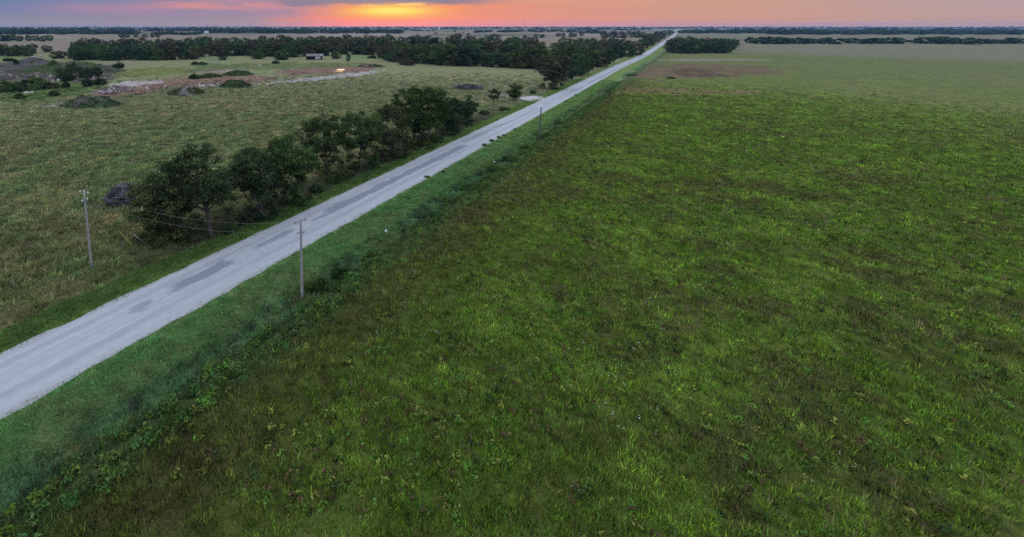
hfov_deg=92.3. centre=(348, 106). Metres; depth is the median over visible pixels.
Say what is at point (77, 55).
woodland tree
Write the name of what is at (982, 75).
ground
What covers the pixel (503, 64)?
woodland tree
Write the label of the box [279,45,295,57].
woodland tree
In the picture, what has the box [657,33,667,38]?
woodland tree
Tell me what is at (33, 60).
dirt mound
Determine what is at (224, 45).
woodland tree
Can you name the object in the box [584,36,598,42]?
woodland tree
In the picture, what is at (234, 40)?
woodland tree
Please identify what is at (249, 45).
woodland tree
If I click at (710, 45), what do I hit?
woodland tree
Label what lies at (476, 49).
woodland tree
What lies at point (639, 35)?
field tree
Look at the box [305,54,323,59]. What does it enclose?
tin shed
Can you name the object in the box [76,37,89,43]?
woodland tree
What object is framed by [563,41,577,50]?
woodland tree
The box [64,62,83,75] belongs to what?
scrub bush
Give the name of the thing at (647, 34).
woodland tree
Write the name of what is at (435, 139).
hedge shrub
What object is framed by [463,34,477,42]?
woodland tree
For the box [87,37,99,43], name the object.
woodland tree
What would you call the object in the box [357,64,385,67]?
dirt mound
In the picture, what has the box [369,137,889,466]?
meadow flowers
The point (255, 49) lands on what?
woodland tree
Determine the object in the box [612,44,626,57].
woodland tree
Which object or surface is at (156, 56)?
woodland tree
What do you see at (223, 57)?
edge tree
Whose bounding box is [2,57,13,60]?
scrub bush
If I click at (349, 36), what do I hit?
woodland tree
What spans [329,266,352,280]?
ditch bush
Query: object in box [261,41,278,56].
woodland tree
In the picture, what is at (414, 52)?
woodland tree
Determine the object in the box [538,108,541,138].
utility pole
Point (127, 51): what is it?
woodland tree
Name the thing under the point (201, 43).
woodland tree
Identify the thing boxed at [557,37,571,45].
woodland tree
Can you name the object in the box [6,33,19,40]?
field tree
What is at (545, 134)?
ditch bush
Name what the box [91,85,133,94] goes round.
rubble
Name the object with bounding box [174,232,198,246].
hedge shrub
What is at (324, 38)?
woodland tree
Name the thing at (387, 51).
edge tree
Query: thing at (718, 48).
woodland tree
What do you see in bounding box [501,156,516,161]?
ditch bush
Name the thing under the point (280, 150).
hedgerow tree
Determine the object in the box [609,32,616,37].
field tree
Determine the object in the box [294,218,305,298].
utility pole
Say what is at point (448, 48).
woodland tree
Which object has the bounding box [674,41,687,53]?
woodland tree
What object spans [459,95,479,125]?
hedgerow tree
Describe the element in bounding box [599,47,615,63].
woodland tree
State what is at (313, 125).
hedgerow tree
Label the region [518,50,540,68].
woodland tree
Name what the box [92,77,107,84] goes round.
scrub bush
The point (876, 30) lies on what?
woods
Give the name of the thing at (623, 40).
woodland tree
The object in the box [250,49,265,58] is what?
edge tree
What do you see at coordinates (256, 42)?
woodland tree
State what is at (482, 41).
woodland tree
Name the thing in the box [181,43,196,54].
woodland tree
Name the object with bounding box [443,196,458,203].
ditch bush
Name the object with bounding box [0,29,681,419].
road
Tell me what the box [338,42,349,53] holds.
woodland tree
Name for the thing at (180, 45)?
woodland tree
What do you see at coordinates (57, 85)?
scrub bush
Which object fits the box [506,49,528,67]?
woodland tree
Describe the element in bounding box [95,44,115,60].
woodland tree
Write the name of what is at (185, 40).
woodland tree
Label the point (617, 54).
woodland tree
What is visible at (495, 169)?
ditch bush
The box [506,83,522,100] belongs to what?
young tree
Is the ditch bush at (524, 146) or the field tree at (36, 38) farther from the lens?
the field tree at (36, 38)
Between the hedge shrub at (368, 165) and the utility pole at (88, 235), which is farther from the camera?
the hedge shrub at (368, 165)
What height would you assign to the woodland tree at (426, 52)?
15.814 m
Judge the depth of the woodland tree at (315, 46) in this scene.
466.62 m
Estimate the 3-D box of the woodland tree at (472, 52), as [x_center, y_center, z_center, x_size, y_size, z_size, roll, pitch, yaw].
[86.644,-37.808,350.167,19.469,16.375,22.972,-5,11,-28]
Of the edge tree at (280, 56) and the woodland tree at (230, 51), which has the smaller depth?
the edge tree at (280, 56)
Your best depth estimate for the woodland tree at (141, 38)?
641.74 m
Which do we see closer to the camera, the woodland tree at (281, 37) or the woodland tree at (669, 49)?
the woodland tree at (669, 49)
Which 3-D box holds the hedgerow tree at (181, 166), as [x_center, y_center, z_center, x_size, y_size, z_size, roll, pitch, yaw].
[-21.769,12.458,66.928,12.139,14.058,12.617,0,10,0]
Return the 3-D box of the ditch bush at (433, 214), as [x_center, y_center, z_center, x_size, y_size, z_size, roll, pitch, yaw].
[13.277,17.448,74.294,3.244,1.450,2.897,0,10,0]
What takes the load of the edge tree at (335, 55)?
on the ground at (982, 75)
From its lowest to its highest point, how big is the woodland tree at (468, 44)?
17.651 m
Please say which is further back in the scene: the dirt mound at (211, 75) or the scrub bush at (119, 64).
the scrub bush at (119, 64)
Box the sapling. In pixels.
[487,89,501,108]
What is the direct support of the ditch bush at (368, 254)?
on the ground at (982, 75)
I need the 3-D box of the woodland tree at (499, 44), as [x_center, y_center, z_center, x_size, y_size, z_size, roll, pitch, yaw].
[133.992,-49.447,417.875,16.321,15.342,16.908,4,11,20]
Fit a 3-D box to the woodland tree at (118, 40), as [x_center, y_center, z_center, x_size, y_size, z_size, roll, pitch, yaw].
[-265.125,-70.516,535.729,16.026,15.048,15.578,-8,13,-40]
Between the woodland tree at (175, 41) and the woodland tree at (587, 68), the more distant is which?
the woodland tree at (175, 41)
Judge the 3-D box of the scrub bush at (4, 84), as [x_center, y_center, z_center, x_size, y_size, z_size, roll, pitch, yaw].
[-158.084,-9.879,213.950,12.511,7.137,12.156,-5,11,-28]
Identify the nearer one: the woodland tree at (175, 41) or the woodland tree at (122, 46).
the woodland tree at (122, 46)
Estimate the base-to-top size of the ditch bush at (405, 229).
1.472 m
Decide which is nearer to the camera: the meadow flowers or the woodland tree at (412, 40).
the meadow flowers
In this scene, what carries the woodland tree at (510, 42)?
on the ground at (982, 75)
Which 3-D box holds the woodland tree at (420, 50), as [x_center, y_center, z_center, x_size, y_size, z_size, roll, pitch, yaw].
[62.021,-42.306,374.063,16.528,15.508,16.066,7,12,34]
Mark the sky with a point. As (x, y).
(16, 13)
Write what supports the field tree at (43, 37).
on the ground at (982, 75)
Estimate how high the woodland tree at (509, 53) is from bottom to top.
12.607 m
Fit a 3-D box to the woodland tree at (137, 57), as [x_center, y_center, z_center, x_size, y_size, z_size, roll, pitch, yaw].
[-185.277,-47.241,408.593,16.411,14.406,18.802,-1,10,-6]
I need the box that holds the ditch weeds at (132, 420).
[0,86,618,536]
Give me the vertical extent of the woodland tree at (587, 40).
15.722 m
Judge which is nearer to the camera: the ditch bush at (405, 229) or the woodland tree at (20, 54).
the ditch bush at (405, 229)
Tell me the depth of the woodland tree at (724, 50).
507.55 m
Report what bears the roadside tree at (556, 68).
on the ground at (982, 75)
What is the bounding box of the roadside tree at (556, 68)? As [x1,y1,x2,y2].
[534,54,574,89]
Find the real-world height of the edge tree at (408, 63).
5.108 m
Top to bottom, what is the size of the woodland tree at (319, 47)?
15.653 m
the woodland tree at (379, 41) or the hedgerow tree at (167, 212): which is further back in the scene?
the woodland tree at (379, 41)
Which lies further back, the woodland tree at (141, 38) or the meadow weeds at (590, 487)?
the woodland tree at (141, 38)
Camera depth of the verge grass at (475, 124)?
64.57 m
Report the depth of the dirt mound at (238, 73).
282.91 m
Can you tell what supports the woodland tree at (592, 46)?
on the ground at (982, 75)
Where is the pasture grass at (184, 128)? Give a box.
[0,70,573,330]
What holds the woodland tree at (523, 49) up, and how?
on the ground at (982, 75)
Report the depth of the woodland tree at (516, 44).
406.50 m
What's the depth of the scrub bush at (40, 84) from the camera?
218.72 m
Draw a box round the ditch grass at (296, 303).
[0,81,621,529]
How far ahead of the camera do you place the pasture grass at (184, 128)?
119.98 m
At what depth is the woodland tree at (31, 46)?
502.33 m
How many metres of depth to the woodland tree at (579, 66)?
297.94 m
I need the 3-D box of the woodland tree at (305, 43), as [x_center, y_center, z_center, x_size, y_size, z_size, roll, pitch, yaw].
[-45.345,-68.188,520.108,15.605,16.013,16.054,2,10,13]
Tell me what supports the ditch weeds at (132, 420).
on the ground at (982, 75)
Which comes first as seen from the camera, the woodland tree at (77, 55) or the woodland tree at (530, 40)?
the woodland tree at (77, 55)
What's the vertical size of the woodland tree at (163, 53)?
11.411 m
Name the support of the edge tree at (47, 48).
on the ground at (982, 75)
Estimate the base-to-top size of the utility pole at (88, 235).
10.512 m
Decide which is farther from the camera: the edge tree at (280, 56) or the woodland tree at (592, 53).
the edge tree at (280, 56)
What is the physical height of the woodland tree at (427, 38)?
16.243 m
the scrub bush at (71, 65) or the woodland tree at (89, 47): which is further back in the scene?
the woodland tree at (89, 47)
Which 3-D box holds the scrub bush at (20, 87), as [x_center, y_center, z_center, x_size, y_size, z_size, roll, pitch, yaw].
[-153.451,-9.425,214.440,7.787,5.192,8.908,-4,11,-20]
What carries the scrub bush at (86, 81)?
on the ground at (982, 75)
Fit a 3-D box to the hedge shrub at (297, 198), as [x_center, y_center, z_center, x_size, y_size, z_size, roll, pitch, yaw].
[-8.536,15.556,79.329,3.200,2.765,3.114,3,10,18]
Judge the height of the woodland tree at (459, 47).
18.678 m
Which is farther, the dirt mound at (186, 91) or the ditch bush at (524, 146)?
the dirt mound at (186, 91)
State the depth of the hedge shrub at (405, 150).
107.49 m
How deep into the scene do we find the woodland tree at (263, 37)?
770.67 m
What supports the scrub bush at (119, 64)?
on the ground at (982, 75)
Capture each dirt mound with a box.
[7,61,126,73]
[19,57,50,62]
[59,95,123,108]
[167,86,204,95]
[196,62,208,64]
[201,73,222,77]
[218,80,252,87]
[222,70,253,75]
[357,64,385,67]
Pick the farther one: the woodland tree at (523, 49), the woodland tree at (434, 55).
the woodland tree at (523, 49)
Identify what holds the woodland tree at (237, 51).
on the ground at (982, 75)
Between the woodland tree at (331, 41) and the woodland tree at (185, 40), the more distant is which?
the woodland tree at (185, 40)
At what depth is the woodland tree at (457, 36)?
767.19 m
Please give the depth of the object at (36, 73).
271.71 m
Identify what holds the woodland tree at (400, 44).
on the ground at (982, 75)
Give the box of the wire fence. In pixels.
[0,224,181,292]
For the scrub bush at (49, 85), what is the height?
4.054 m
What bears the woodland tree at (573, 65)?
on the ground at (982, 75)
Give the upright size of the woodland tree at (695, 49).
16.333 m
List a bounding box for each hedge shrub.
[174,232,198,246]
[220,223,238,234]
[257,205,278,218]
[288,192,303,206]
[308,184,324,193]
[323,169,348,183]
[363,160,380,169]
[389,148,413,157]
[426,132,444,143]
[479,109,489,114]
[499,107,510,110]
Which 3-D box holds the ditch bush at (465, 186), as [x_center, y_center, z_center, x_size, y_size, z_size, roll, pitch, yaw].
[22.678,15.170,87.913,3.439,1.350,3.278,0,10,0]
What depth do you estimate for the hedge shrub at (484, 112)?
160.39 m
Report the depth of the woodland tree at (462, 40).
543.09 m
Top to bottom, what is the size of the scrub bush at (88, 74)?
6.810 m
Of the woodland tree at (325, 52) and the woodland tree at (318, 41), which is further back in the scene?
the woodland tree at (318, 41)
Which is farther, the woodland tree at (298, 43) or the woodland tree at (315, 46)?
the woodland tree at (298, 43)
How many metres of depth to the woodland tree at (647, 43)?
609.46 m
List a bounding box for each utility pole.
[79,190,92,266]
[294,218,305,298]
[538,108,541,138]
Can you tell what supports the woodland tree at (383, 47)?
on the ground at (982, 75)
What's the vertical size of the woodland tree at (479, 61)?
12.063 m
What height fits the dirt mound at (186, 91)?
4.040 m
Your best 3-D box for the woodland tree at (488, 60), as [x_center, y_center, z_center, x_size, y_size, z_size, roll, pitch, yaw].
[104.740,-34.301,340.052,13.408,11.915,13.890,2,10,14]
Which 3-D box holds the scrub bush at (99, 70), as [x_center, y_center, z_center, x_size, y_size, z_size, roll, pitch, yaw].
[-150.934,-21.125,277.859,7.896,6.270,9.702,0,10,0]
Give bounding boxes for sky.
[0,0,1023,26]
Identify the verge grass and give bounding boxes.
[0,78,586,354]
[0,79,614,490]
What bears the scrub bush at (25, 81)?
on the ground at (982, 75)
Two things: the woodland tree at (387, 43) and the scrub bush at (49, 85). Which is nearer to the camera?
the scrub bush at (49, 85)
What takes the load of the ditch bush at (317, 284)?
on the ground at (982, 75)
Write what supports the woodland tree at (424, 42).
on the ground at (982, 75)
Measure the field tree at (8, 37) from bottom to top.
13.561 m
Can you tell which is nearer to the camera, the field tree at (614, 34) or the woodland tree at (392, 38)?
the woodland tree at (392, 38)
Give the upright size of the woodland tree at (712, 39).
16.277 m
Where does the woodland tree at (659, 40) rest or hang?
on the ground at (982, 75)
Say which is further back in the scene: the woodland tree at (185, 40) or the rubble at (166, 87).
the woodland tree at (185, 40)
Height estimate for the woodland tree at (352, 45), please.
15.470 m
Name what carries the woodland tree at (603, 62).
on the ground at (982, 75)
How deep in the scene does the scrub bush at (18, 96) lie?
191.41 m
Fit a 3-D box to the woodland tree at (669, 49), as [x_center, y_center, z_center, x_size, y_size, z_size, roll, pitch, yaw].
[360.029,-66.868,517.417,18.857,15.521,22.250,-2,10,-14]
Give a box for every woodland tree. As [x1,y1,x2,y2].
[0,46,10,54]
[3,46,18,55]
[12,46,27,55]
[17,46,36,55]
[27,43,38,52]
[49,51,59,58]
[57,50,65,57]
[68,44,89,60]
[72,41,91,49]
[75,43,100,59]
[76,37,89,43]
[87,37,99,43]
[87,48,102,59]
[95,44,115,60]
[106,46,126,60]
[111,39,125,45]
[119,44,130,53]
[120,47,136,58]
[122,39,137,48]
[129,46,147,59]
[134,44,157,59]
[135,37,148,44]
[140,42,160,55]
[148,47,166,59]
[159,49,173,59]
[163,44,178,59]
[164,39,178,44]
[174,42,183,54]
[175,46,190,58]
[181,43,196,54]
[182,37,192,43]
[187,48,199,58]
[188,46,201,57]
[193,40,210,50]
[195,36,204,42]
[196,45,206,56]
[205,44,221,55]
[213,42,230,55]
[226,46,237,55]
[230,37,240,45]
[231,43,247,55]
[240,41,257,55]
[248,39,259,48]
[249,44,266,55]
[257,35,266,42]
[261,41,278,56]
[271,40,285,55]
[276,34,286,41]
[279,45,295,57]
[280,36,291,46]
[285,42,298,52]
[290,46,301,56]
[294,41,303,50]
[298,44,315,55]
[302,39,313,50]
[308,42,322,53]
[312,39,324,46]
[313,41,329,54]
[319,35,328,42]
[320,46,329,55]
[322,37,341,51]
[329,45,338,53]
[333,36,349,49]
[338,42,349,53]
[342,34,351,40]
[349,41,361,53]
[353,39,372,53]
[359,41,378,54]
[371,38,384,46]
[375,44,394,58]
[382,39,398,52]
[383,43,404,61]
[385,34,395,40]
[388,42,416,62]
[390,40,407,55]
[404,46,419,62]
[408,35,425,46]
[411,42,423,56]
[417,45,431,62]
[418,39,430,45]
[418,46,440,63]
[422,35,431,41]
[428,37,438,45]
[428,42,451,64]
[439,43,462,65]
[446,44,474,65]
[448,37,458,43]
[450,33,461,38]
[453,46,479,65]
[456,37,471,44]
[462,41,475,48]
[462,47,483,65]
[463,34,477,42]
[473,42,489,54]
[475,37,491,43]
[475,41,499,56]
[475,51,491,65]
[482,52,499,66]
[490,43,504,53]
[493,51,512,66]
[496,40,506,44]
[498,44,512,59]
[500,52,521,67]
[503,38,520,49]
[503,41,528,52]
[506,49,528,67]
[513,43,528,60]
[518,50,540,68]
[521,38,536,46]
[523,45,549,67]
[527,41,545,53]
[540,55,578,81]
[547,40,568,56]
[550,45,577,56]
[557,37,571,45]
[562,51,592,74]
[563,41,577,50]
[569,39,580,45]
[572,52,590,71]
[574,47,600,67]
[575,37,590,45]
[577,42,588,49]
[579,44,593,52]
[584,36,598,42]
[585,43,606,57]
[586,46,612,66]
[595,40,617,50]
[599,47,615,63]
[604,39,618,45]
[607,46,622,58]
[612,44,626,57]
[616,38,629,45]
[622,43,635,56]
[626,42,645,54]
[636,38,649,48]
[641,33,651,40]
[643,36,657,45]
[652,34,662,41]
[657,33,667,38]
[663,40,681,52]
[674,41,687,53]
[682,40,703,53]
[690,41,708,52]
[700,42,715,52]
[705,38,718,45]
[708,40,728,52]
[714,39,734,52]
[723,39,739,49]
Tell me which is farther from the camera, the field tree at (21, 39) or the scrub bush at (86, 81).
the field tree at (21, 39)
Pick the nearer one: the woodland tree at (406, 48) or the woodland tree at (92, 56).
the woodland tree at (406, 48)
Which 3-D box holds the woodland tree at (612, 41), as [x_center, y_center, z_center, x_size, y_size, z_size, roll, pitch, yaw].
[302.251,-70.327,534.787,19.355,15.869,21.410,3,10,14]
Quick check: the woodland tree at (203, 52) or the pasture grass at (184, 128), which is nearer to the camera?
the pasture grass at (184, 128)
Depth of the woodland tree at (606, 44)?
442.42 m
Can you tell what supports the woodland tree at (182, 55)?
on the ground at (982, 75)
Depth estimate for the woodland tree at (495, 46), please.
408.42 m
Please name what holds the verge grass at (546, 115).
on the ground at (982, 75)
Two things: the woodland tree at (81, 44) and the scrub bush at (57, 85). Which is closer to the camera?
the scrub bush at (57, 85)
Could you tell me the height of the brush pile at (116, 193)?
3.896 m
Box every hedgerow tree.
[122,172,198,247]
[147,143,238,236]
[227,146,281,224]
[261,134,318,205]
[290,112,352,176]
[333,111,384,170]
[371,103,411,162]
[387,85,453,150]
[436,97,466,135]
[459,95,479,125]
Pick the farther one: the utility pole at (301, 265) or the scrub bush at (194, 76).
the scrub bush at (194, 76)
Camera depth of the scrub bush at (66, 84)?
225.68 m
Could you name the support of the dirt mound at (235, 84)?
on the ground at (982, 75)
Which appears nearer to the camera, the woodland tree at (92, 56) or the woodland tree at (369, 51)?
the woodland tree at (92, 56)
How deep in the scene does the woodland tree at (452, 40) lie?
554.72 m
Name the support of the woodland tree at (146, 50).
on the ground at (982, 75)
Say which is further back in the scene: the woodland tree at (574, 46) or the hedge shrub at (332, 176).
the woodland tree at (574, 46)
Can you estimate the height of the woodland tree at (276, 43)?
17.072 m
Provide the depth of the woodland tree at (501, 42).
533.84 m
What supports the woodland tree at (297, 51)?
on the ground at (982, 75)
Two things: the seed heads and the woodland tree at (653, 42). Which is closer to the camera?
the seed heads
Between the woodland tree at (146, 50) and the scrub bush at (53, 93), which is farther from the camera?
the woodland tree at (146, 50)
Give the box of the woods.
[0,26,1023,43]
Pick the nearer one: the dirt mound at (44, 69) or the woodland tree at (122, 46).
the dirt mound at (44, 69)
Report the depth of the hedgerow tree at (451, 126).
127.98 m
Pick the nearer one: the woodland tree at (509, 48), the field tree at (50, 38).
the woodland tree at (509, 48)
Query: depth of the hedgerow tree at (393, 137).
104.98 m
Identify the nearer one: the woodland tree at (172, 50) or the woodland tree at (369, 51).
the woodland tree at (172, 50)
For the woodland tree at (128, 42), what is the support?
on the ground at (982, 75)
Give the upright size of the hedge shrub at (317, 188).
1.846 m
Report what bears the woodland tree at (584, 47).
on the ground at (982, 75)
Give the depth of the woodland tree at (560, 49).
366.85 m
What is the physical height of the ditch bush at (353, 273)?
1.331 m
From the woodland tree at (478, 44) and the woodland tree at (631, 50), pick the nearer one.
the woodland tree at (478, 44)
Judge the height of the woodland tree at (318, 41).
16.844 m
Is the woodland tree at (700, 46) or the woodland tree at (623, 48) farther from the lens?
the woodland tree at (700, 46)
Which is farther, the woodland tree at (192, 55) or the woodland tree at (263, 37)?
the woodland tree at (263, 37)
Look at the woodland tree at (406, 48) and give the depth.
380.94 m
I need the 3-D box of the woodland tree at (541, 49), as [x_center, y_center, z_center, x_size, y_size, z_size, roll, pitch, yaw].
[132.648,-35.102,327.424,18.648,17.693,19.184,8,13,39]
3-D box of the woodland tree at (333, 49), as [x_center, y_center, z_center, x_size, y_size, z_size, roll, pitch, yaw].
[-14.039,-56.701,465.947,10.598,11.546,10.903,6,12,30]
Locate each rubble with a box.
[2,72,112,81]
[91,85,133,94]
[143,79,251,91]
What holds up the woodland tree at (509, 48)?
on the ground at (982, 75)
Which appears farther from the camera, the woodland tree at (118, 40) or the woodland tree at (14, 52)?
the woodland tree at (118, 40)
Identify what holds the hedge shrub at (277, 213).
on the ground at (982, 75)
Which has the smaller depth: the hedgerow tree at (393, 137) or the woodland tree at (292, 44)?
the hedgerow tree at (393, 137)
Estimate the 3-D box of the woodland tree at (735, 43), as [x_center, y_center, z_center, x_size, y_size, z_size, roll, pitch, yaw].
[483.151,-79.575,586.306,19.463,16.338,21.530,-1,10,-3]
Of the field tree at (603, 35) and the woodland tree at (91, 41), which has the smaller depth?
the woodland tree at (91, 41)
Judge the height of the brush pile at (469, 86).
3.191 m
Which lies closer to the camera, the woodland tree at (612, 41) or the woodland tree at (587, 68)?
the woodland tree at (587, 68)
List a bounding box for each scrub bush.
[0,79,19,92]
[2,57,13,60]
[7,81,26,91]
[13,93,26,98]
[20,79,33,88]
[26,75,49,89]
[42,82,53,88]
[47,59,57,64]
[48,90,60,95]
[51,83,61,88]
[52,67,70,77]
[59,71,77,81]
[61,81,70,87]
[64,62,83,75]
[76,67,95,77]
[81,77,93,86]
[90,66,102,76]
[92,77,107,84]
[111,61,124,67]
[188,73,201,78]
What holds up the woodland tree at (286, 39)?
on the ground at (982, 75)
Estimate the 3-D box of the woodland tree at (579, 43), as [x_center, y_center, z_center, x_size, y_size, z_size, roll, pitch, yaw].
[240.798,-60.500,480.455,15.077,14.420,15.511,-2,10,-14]
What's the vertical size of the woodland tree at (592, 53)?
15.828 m
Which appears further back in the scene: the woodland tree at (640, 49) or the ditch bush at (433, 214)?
the woodland tree at (640, 49)
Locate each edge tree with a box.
[41,45,52,51]
[216,52,228,59]
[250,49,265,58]
[274,49,289,59]
[331,51,341,58]
[380,49,394,60]
[402,60,414,65]
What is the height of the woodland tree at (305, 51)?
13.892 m
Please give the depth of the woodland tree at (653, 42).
690.79 m
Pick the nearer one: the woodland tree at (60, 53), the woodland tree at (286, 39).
the woodland tree at (60, 53)
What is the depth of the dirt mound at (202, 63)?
360.04 m
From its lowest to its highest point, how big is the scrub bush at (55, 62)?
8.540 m
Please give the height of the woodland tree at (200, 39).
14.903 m
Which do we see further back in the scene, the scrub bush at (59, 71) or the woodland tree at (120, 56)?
the woodland tree at (120, 56)
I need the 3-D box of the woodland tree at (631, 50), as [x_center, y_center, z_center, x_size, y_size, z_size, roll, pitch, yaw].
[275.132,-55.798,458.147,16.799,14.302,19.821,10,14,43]
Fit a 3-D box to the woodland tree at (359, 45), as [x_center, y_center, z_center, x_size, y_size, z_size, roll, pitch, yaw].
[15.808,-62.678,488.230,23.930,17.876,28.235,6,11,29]
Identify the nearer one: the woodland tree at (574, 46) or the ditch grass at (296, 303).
the ditch grass at (296, 303)
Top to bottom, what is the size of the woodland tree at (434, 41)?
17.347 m
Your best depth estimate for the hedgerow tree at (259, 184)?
71.50 m
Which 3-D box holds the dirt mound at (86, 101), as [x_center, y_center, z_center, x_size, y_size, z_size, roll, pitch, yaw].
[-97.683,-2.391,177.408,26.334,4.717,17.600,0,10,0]
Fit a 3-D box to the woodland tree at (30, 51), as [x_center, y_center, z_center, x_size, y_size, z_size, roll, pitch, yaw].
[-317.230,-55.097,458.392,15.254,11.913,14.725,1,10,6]
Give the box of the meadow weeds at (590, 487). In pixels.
[112,109,1023,536]
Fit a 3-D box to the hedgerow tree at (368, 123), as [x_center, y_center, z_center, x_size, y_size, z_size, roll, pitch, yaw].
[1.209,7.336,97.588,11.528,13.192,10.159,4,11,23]
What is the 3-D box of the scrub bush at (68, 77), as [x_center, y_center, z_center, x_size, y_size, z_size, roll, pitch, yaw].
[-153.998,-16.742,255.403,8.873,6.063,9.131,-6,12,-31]
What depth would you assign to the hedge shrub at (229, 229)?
68.22 m
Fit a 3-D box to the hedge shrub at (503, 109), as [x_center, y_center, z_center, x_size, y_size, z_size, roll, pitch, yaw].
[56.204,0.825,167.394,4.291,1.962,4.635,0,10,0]
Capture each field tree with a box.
[0,35,10,40]
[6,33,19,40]
[15,35,23,40]
[30,35,38,40]
[37,35,46,40]
[46,34,53,40]
[600,32,609,37]
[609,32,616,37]
[633,32,641,37]
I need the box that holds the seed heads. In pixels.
[191,129,1023,536]
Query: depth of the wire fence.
58.12 m
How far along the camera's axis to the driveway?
193.54 m
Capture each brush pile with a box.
[101,182,138,207]
[453,83,483,89]
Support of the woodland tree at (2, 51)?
on the ground at (982, 75)
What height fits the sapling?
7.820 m
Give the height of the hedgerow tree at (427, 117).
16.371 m
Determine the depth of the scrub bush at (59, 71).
263.69 m
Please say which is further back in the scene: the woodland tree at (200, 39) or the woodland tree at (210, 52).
the woodland tree at (200, 39)
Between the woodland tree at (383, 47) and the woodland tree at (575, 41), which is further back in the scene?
the woodland tree at (575, 41)
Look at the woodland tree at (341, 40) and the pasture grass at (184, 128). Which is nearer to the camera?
the pasture grass at (184, 128)
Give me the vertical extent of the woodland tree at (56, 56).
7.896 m
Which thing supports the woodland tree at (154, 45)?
on the ground at (982, 75)
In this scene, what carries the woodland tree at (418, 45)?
on the ground at (982, 75)
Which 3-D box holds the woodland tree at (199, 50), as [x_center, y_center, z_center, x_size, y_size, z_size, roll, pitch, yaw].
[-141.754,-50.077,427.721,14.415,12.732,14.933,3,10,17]
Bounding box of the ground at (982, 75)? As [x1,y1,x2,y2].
[0,27,1023,536]
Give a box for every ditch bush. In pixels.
[303,276,335,293]
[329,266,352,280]
[347,271,358,281]
[361,250,381,262]
[399,224,419,233]
[421,211,440,220]
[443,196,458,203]
[459,183,475,190]
[485,165,502,172]
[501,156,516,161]
[518,144,532,149]
[536,132,552,137]
[553,121,563,124]
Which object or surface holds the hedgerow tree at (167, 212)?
on the ground at (982, 75)
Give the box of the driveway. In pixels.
[521,96,545,101]
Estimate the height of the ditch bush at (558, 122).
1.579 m
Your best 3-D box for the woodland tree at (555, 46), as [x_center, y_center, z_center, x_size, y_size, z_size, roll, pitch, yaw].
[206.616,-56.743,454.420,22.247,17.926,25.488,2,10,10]
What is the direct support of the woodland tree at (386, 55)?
on the ground at (982, 75)
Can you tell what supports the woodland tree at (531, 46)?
on the ground at (982, 75)

